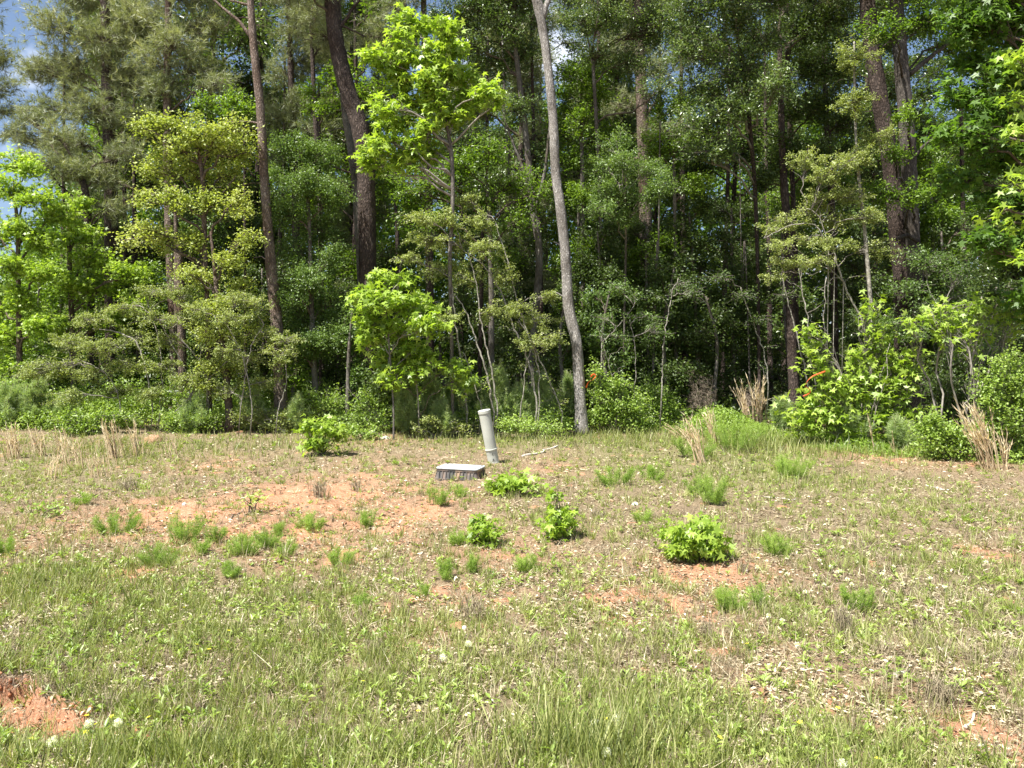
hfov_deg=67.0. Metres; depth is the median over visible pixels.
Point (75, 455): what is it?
broomsedge
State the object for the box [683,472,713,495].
dog fennel
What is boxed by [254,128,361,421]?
elm tree
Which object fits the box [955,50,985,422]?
thin trunk
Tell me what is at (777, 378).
sapling
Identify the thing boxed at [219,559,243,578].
dog fennel
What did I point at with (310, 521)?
dog fennel
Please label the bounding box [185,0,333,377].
forest tree
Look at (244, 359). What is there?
hawthorn
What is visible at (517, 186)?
green tree
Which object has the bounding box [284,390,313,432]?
young pine
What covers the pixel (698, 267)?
sapling
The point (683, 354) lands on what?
thin trunk
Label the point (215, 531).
dog fennel
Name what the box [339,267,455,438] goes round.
sweetgum tree
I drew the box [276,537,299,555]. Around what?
dog fennel
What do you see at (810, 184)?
green tree
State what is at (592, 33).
forest pine
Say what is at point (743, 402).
broomsedge
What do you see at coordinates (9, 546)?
dog fennel
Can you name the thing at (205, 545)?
dog fennel
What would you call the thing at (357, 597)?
dog fennel
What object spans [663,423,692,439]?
broomsedge
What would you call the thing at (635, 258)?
sapling
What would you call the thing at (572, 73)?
sapling
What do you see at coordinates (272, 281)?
pine tree
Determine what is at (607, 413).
shrub
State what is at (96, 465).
broomsedge
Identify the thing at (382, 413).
shrub
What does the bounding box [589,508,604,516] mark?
dead grass tuft
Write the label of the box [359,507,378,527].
dog fennel
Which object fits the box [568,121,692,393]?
elm tree
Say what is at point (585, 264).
sapling
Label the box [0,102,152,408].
pine tree
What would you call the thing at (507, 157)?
thin trunk
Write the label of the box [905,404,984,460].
shrub
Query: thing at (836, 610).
dead grass tuft
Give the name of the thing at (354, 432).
shrub
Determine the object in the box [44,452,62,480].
broomsedge
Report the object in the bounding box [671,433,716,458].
dog fennel
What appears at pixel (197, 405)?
young pine
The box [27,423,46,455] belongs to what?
broomsedge
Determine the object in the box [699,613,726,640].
dead grass tuft
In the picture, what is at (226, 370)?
pale oak
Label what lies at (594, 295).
sapling
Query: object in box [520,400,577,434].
shrub
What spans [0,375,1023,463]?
edge growth
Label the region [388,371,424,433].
young pine
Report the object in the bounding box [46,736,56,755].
dandelion
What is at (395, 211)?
thin trunk
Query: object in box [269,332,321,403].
sapling
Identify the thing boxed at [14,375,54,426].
young pine
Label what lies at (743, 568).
dead grass tuft
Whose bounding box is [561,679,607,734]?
leafy weed
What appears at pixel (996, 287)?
sapling
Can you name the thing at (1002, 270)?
forest tree
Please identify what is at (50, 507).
leafy weed
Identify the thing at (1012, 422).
shrub
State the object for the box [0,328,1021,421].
undergrowth
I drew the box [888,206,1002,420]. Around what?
sapling
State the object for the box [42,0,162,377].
forest pine
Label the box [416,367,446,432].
young pine
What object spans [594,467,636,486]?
dog fennel
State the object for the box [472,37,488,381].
thin trunk
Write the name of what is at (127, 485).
dead grass tuft
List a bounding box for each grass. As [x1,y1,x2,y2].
[0,416,1023,767]
[0,422,1023,767]
[0,422,1023,767]
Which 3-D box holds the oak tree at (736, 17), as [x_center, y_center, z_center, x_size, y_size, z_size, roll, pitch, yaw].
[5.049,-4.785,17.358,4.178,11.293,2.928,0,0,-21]
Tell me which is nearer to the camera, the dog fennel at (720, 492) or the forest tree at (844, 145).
the dog fennel at (720, 492)
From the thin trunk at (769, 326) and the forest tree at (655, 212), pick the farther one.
the forest tree at (655, 212)
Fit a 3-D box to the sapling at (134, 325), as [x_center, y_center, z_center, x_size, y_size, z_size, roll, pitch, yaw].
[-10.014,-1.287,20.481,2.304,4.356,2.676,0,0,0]
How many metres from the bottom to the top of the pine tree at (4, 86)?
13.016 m
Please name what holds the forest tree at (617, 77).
on the ground at (304, 500)
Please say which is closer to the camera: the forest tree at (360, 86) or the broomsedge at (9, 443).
the broomsedge at (9, 443)
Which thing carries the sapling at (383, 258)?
on the ground at (304, 500)
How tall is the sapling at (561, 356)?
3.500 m
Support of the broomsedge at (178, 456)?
on the ground at (304, 500)
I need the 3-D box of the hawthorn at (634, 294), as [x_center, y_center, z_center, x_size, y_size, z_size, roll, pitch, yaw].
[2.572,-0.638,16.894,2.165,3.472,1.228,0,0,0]
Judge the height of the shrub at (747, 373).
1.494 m
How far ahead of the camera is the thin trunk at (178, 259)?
18.93 m
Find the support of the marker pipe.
on the ground at (304, 500)
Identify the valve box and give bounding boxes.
[434,463,485,480]
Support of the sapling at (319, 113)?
on the ground at (304, 500)
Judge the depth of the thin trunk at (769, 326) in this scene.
22.95 m
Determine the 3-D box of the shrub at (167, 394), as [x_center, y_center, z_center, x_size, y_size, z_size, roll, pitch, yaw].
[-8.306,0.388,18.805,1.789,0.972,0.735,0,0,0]
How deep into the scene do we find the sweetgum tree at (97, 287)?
19.19 m
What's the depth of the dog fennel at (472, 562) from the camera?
6.58 m
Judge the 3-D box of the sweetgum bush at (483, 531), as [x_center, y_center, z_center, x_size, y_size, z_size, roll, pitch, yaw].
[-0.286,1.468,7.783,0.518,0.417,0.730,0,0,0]
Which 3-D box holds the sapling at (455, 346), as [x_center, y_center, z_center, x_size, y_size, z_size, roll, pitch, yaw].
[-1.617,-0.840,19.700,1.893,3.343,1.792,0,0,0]
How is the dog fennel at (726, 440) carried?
on the ground at (304, 500)
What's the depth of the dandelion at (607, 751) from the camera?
3.28 m
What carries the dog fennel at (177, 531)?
on the ground at (304, 500)
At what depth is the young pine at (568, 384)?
17.19 m
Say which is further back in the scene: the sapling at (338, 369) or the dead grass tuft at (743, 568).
the sapling at (338, 369)
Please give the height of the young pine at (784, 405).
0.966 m
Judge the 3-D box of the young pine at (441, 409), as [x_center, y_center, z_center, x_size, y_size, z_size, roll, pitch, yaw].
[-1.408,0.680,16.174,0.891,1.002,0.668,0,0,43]
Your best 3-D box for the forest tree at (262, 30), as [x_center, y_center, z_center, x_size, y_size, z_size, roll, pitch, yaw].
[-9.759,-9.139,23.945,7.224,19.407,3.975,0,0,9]
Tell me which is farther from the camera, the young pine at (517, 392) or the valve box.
the young pine at (517, 392)
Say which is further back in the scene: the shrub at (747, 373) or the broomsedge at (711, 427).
the shrub at (747, 373)
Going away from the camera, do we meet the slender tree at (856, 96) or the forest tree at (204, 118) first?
the slender tree at (856, 96)
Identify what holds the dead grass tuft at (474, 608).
on the ground at (304, 500)
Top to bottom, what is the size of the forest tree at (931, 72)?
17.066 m
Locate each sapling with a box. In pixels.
[1,251,84,397]
[37,212,130,402]
[97,251,168,411]
[152,210,238,408]
[185,79,266,390]
[227,254,299,403]
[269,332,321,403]
[297,79,338,395]
[302,276,380,398]
[335,289,376,424]
[356,314,410,429]
[376,235,432,402]
[419,285,484,397]
[477,228,557,399]
[530,53,614,408]
[531,278,587,402]
[558,70,627,354]
[560,214,648,408]
[575,284,639,421]
[613,213,693,400]
[613,225,689,410]
[627,246,703,403]
[632,85,725,400]
[641,191,738,416]
[683,276,727,413]
[690,193,779,408]
[754,199,826,400]
[820,218,893,408]
[865,116,925,358]
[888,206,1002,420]
[891,128,971,413]
[957,275,1023,410]
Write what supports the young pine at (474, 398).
on the ground at (304, 500)
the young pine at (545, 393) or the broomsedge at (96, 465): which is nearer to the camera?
the broomsedge at (96, 465)
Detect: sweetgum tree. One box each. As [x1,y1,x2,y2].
[0,141,91,387]
[24,190,164,389]
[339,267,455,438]
[346,0,511,436]
[373,349,488,436]
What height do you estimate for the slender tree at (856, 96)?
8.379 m
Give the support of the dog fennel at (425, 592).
on the ground at (304, 500)
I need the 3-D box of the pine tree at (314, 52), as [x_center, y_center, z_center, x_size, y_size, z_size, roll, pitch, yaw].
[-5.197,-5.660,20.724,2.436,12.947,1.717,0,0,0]
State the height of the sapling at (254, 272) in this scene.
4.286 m
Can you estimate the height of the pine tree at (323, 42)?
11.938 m
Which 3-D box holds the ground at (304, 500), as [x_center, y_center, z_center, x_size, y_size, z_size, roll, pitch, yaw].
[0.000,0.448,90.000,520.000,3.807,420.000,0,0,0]
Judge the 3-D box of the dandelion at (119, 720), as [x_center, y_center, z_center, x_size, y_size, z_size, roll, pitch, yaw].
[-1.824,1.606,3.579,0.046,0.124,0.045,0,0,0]
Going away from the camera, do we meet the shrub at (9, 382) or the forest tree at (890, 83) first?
the shrub at (9, 382)
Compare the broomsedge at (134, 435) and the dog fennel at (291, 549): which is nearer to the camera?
the dog fennel at (291, 549)
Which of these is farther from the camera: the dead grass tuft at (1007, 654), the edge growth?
the edge growth
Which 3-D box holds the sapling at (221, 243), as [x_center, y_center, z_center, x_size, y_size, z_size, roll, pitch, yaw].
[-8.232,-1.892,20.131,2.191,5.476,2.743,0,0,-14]
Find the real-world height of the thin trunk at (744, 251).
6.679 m
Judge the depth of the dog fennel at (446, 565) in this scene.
6.44 m
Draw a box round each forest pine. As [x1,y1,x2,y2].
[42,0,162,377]
[293,0,415,371]
[312,0,387,361]
[432,0,604,381]
[561,0,651,373]
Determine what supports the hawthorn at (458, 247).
on the ground at (304, 500)
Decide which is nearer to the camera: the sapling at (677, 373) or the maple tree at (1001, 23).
the maple tree at (1001, 23)
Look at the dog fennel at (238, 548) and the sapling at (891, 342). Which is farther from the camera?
the sapling at (891, 342)
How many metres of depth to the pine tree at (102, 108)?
20.82 m
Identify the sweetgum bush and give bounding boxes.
[291,413,354,456]
[462,510,507,549]
[480,466,545,496]
[534,483,581,542]
[653,512,736,562]
[770,289,934,445]
[891,289,1023,458]
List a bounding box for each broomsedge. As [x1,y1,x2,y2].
[0,422,21,460]
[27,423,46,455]
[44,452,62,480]
[47,426,69,461]
[57,435,83,468]
[84,446,117,478]
[100,418,124,459]
[125,418,144,455]
[161,440,179,458]
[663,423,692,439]
[681,412,705,463]
[700,407,719,442]
[730,379,747,416]
[743,374,770,422]
[867,414,874,450]
[952,394,999,470]
[991,427,1013,469]
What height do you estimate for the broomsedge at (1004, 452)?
0.746 m
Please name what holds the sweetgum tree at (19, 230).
on the ground at (304, 500)
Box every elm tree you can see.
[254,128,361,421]
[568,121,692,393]
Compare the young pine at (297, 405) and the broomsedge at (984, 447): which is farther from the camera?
the young pine at (297, 405)
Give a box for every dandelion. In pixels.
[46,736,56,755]
[84,718,94,736]
[114,718,122,738]
[439,653,446,665]
[465,640,471,651]
[601,747,610,759]
[837,759,846,767]
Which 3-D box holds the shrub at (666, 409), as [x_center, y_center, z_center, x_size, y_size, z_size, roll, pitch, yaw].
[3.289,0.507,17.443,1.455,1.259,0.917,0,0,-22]
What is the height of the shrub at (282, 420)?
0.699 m
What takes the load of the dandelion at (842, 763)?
on the ground at (304, 500)
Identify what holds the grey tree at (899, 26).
on the ground at (304, 500)
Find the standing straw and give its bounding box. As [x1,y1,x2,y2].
[0,423,1023,767]
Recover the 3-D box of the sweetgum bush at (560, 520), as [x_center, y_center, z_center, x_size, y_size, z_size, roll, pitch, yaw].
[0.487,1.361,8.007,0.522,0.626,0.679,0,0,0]
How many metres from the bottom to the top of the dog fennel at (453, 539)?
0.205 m
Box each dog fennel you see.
[0,531,15,553]
[69,492,95,504]
[89,508,145,534]
[135,540,180,565]
[165,507,206,541]
[190,537,212,553]
[203,523,227,541]
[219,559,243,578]
[226,532,263,555]
[251,525,283,547]
[271,520,286,535]
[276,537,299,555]
[290,510,326,532]
[320,543,356,567]
[351,591,373,606]
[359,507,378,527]
[412,582,432,596]
[424,484,449,504]
[436,555,454,580]
[447,528,465,545]
[451,482,468,496]
[465,551,481,573]
[513,552,539,572]
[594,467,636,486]
[631,505,653,521]
[635,462,666,481]
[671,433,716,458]
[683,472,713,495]
[695,473,729,505]
[703,414,768,452]
[712,580,750,612]
[747,581,770,606]
[758,526,798,555]
[774,451,816,478]
[837,583,876,612]
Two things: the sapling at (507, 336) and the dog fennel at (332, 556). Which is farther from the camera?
the sapling at (507, 336)
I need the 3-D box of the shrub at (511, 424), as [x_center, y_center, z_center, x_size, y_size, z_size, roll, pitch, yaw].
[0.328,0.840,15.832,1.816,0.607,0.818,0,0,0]
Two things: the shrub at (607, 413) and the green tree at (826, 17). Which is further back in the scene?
the green tree at (826, 17)
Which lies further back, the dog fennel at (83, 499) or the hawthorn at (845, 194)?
the hawthorn at (845, 194)
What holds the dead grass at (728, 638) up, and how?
on the ground at (304, 500)
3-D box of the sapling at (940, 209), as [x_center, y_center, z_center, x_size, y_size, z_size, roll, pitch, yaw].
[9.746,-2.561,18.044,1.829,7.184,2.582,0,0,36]
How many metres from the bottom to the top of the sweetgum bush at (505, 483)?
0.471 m
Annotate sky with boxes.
[0,0,1021,371]
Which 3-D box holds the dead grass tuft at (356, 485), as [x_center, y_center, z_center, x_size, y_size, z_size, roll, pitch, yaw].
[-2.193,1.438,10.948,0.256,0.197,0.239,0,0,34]
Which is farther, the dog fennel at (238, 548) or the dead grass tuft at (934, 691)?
the dog fennel at (238, 548)
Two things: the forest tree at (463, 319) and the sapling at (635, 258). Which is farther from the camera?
the forest tree at (463, 319)
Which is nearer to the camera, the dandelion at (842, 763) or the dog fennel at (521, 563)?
the dandelion at (842, 763)
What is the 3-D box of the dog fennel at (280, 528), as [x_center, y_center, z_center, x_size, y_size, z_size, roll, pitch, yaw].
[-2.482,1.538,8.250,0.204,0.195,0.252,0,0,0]
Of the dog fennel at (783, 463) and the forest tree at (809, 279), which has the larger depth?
the forest tree at (809, 279)
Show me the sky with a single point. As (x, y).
(12, 22)
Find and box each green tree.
[375,127,553,396]
[733,0,887,378]
[759,47,875,400]
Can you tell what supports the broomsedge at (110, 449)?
on the ground at (304, 500)
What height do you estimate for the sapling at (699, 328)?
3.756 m
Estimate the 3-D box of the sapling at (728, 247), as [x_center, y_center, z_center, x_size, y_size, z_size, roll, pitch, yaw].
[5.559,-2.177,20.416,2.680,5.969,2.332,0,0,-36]
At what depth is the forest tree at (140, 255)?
24.45 m
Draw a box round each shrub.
[0,372,65,424]
[45,402,147,436]
[132,385,204,411]
[148,403,224,433]
[225,403,319,434]
[299,379,359,424]
[335,417,390,439]
[339,372,402,433]
[373,391,422,430]
[399,402,524,432]
[410,407,479,438]
[494,410,571,438]
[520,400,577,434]
[581,356,658,432]
[629,379,691,428]
[662,407,756,428]
[738,356,773,388]
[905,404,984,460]
[912,360,987,425]
[961,341,1023,459]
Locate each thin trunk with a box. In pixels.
[51,33,76,394]
[131,73,153,385]
[174,185,192,396]
[255,46,291,279]
[378,93,399,378]
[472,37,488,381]
[500,7,528,383]
[530,8,560,363]
[591,1,624,409]
[652,120,660,384]
[676,1,687,405]
[713,47,758,399]
[739,49,773,400]
[739,159,750,405]
[754,26,803,410]
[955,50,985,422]
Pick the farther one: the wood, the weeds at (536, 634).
the wood
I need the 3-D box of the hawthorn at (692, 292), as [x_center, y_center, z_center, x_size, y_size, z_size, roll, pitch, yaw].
[5.278,-0.795,16.981,4.804,3.726,1.380,0,0,0]
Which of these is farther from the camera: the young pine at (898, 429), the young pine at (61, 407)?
the young pine at (61, 407)
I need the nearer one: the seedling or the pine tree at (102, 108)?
the seedling
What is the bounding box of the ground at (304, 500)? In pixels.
[0,374,1023,767]
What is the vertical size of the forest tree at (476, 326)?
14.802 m
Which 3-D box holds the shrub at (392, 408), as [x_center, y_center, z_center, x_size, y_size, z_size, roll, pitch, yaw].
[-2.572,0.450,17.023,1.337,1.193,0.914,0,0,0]
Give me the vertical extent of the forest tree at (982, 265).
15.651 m
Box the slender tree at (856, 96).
[827,33,908,405]
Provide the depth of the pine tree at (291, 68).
21.40 m
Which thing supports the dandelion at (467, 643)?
on the ground at (304, 500)
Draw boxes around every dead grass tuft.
[96,692,120,707]
[117,476,140,491]
[187,694,207,713]
[192,716,221,741]
[306,477,334,498]
[349,478,368,490]
[363,637,386,656]
[459,587,495,623]
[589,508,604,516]
[638,640,653,657]
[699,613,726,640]
[734,558,750,573]
[829,595,862,632]
[910,620,931,630]
[910,671,973,707]
[996,644,1021,661]
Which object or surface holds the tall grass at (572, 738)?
on the ground at (304, 500)
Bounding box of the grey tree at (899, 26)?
[853,0,993,427]
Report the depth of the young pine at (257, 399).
16.92 m
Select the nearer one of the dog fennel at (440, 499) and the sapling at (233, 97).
the dog fennel at (440, 499)
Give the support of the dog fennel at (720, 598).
on the ground at (304, 500)
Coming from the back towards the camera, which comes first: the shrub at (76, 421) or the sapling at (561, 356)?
the sapling at (561, 356)
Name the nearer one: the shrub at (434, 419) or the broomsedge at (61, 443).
the broomsedge at (61, 443)
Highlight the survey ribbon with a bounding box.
[803,371,824,396]
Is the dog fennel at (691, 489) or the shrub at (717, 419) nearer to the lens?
the dog fennel at (691, 489)
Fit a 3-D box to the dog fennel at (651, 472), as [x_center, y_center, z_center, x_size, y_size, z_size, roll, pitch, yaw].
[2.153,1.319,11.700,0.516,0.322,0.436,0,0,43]
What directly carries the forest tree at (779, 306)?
on the ground at (304, 500)
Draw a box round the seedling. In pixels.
[235,490,268,513]
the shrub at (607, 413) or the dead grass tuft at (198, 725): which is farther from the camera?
the shrub at (607, 413)
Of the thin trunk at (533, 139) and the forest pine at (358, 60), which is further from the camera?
the forest pine at (358, 60)
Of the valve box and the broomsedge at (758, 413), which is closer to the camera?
the valve box
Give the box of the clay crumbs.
[0,672,149,748]
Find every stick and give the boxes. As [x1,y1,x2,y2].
[891,667,909,679]
[963,713,975,728]
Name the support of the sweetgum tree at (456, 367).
on the ground at (304, 500)
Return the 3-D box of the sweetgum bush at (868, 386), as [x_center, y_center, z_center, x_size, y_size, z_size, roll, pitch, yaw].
[6.649,-0.296,15.152,3.311,3.151,1.193,0,0,0]
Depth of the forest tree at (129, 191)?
29.40 m
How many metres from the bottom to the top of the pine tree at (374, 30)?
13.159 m
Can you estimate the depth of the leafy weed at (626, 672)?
4.13 m
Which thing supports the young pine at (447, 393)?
on the ground at (304, 500)
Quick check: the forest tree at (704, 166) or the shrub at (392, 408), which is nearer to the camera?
the shrub at (392, 408)
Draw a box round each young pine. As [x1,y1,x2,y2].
[0,378,28,427]
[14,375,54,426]
[52,386,85,425]
[175,389,208,429]
[235,382,267,430]
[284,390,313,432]
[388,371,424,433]
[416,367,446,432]
[427,394,458,434]
[442,376,471,430]
[464,375,490,426]
[476,358,516,429]
[508,377,533,427]
[525,365,557,420]
[554,369,574,427]
[767,392,797,431]
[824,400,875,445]
[882,411,919,447]
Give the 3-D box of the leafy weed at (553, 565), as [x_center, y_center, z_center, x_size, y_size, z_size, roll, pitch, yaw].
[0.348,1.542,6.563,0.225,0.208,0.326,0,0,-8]
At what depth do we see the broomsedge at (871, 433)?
14.42 m
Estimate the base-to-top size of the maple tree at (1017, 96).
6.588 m
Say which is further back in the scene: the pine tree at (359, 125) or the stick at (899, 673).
the pine tree at (359, 125)
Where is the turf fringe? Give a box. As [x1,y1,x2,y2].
[0,669,165,745]
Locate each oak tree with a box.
[419,0,565,397]
[546,0,694,377]
[653,0,812,408]
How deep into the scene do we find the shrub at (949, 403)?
14.48 m
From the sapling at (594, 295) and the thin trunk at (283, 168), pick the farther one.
the thin trunk at (283, 168)
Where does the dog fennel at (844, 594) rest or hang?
on the ground at (304, 500)
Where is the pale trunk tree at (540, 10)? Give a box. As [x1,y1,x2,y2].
[532,0,590,435]
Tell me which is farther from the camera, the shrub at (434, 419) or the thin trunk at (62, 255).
the thin trunk at (62, 255)
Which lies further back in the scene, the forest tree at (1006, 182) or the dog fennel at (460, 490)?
the forest tree at (1006, 182)
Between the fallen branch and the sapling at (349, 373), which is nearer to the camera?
the fallen branch
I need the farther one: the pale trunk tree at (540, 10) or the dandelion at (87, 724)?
the pale trunk tree at (540, 10)
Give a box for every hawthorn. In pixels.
[3,281,240,431]
[175,289,308,435]
[389,190,569,436]
[583,274,678,431]
[646,264,854,430]
[756,139,902,435]
[855,242,1010,431]
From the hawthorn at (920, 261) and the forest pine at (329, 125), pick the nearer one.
the hawthorn at (920, 261)
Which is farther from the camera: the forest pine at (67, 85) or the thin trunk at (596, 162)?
the forest pine at (67, 85)
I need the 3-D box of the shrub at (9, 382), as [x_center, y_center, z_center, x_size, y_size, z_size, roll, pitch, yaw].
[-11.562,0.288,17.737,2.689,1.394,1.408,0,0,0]
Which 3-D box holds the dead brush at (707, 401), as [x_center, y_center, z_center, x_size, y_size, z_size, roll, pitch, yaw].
[4.320,0.287,18.146,1.000,1.329,0.864,0,0,0]
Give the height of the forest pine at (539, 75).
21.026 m
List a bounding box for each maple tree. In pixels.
[910,0,1023,322]
[972,39,1023,268]
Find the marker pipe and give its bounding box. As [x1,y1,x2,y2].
[478,409,498,463]
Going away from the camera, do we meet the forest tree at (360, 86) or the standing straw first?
the standing straw
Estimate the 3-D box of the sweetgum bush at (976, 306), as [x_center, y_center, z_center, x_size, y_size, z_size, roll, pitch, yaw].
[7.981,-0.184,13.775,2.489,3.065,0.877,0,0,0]
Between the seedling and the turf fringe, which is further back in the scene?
the seedling
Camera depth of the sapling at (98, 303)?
21.80 m
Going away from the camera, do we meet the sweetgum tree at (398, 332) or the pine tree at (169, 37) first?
the sweetgum tree at (398, 332)
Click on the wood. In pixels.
(438, 295)
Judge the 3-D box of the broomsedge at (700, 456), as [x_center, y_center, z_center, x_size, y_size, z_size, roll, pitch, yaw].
[3.074,0.916,13.213,0.449,0.917,0.281,0,0,22]
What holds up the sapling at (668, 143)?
on the ground at (304, 500)
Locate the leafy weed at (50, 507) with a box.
[21,500,69,519]
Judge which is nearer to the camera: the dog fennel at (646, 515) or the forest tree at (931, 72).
the dog fennel at (646, 515)
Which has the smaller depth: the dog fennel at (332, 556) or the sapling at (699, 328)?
the dog fennel at (332, 556)
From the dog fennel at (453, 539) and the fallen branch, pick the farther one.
the fallen branch
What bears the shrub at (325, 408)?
on the ground at (304, 500)
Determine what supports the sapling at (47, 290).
on the ground at (304, 500)
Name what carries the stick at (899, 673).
on the ground at (304, 500)
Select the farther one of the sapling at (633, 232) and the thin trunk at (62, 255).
the thin trunk at (62, 255)
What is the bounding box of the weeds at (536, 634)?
[0,418,1023,767]
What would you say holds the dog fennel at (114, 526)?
on the ground at (304, 500)
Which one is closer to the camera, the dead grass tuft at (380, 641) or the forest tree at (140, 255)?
the dead grass tuft at (380, 641)
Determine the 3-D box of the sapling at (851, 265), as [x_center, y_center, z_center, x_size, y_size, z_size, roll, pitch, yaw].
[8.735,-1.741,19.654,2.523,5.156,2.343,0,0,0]
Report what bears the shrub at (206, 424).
on the ground at (304, 500)
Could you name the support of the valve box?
on the ground at (304, 500)
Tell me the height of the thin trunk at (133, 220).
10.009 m
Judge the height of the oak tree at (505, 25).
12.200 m
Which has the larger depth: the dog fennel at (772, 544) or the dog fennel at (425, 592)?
the dog fennel at (772, 544)
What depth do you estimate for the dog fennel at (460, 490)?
10.36 m
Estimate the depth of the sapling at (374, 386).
16.64 m
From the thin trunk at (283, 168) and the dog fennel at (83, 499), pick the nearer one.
the dog fennel at (83, 499)
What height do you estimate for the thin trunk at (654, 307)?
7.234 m
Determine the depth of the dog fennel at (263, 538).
7.55 m
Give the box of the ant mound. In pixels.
[144,434,163,443]
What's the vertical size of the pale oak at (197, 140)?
7.238 m
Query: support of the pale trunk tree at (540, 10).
on the ground at (304, 500)
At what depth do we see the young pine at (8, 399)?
17.29 m
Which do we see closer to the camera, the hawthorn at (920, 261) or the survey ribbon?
the survey ribbon
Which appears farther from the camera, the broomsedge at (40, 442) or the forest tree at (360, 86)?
the forest tree at (360, 86)
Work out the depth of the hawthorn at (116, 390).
16.72 m
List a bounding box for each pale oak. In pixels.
[108,105,272,414]
[166,223,271,431]
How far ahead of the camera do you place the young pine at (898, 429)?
14.46 m
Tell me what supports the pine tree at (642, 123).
on the ground at (304, 500)
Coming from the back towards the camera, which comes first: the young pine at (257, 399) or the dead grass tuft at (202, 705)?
the young pine at (257, 399)
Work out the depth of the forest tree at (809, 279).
31.40 m
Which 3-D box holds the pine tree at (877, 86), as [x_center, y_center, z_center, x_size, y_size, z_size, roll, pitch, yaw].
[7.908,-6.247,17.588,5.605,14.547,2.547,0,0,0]
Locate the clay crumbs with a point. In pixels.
(9, 694)
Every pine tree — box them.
[0,0,27,144]
[0,0,181,400]
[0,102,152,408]
[121,0,245,413]
[213,0,287,426]
[243,0,328,375]
[258,0,403,420]
[284,0,351,370]
[285,0,369,400]
[343,0,449,374]
[593,0,694,361]
[799,0,924,418]
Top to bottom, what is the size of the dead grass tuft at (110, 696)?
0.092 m
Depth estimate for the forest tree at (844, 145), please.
27.11 m
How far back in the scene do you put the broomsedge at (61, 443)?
13.32 m
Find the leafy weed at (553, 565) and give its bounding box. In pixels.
[545,555,562,573]
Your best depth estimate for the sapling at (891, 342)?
18.87 m
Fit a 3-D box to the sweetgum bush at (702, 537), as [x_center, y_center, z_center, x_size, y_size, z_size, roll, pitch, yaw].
[1.682,1.419,7.075,0.728,0.512,0.717,0,0,18]
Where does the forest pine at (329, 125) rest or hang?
on the ground at (304, 500)
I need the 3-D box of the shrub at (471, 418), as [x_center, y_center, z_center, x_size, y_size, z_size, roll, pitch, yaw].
[-1.004,0.732,16.684,2.903,0.692,0.826,0,0,0]
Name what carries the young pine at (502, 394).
on the ground at (304, 500)
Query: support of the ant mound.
on the ground at (304, 500)
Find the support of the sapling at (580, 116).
on the ground at (304, 500)
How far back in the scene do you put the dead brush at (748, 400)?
18.73 m
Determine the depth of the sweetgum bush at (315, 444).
13.97 m
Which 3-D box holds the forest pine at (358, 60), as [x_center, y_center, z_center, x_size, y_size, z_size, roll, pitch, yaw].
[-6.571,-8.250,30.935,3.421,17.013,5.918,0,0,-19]
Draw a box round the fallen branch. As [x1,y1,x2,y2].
[521,445,557,456]
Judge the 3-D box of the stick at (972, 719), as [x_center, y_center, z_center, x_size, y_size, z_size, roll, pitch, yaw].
[2.205,1.620,3.717,0.024,0.026,0.168,0,0,44]
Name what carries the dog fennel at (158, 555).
on the ground at (304, 500)
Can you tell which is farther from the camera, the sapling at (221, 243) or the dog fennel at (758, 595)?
the sapling at (221, 243)
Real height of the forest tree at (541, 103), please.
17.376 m
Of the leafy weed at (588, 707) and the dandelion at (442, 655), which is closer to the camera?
the leafy weed at (588, 707)
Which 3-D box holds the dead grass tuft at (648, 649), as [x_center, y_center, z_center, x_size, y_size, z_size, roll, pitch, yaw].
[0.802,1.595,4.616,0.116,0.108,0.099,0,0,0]
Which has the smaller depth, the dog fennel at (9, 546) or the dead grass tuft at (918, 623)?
the dead grass tuft at (918, 623)
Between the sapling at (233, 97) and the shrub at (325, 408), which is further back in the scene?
the sapling at (233, 97)
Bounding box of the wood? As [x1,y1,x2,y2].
[0,55,1023,383]
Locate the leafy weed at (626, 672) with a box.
[612,659,659,692]
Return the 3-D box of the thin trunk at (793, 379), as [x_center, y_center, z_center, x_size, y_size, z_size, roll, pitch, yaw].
[6.691,-3.986,18.965,1.597,9.758,0.573,0,0,12]
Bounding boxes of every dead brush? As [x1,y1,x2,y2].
[680,370,716,412]
[738,386,757,414]
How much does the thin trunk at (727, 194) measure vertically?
11.036 m
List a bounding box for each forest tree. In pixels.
[69,10,141,361]
[70,0,190,381]
[89,0,304,374]
[151,0,284,370]
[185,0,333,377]
[255,0,435,377]
[423,1,505,369]
[445,0,534,371]
[479,0,593,362]
[545,1,682,372]
[601,0,717,357]
[661,0,807,383]
[708,0,851,384]
[726,0,852,395]
[793,0,950,372]
[810,0,937,366]
[829,0,968,358]
[930,0,1023,367]
[936,32,1023,368]
[944,1,1023,364]
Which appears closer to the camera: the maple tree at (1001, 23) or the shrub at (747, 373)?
the maple tree at (1001, 23)
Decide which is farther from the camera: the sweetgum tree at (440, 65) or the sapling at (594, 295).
the sapling at (594, 295)
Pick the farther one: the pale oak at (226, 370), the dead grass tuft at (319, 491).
the pale oak at (226, 370)
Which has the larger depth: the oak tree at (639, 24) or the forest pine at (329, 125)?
the forest pine at (329, 125)

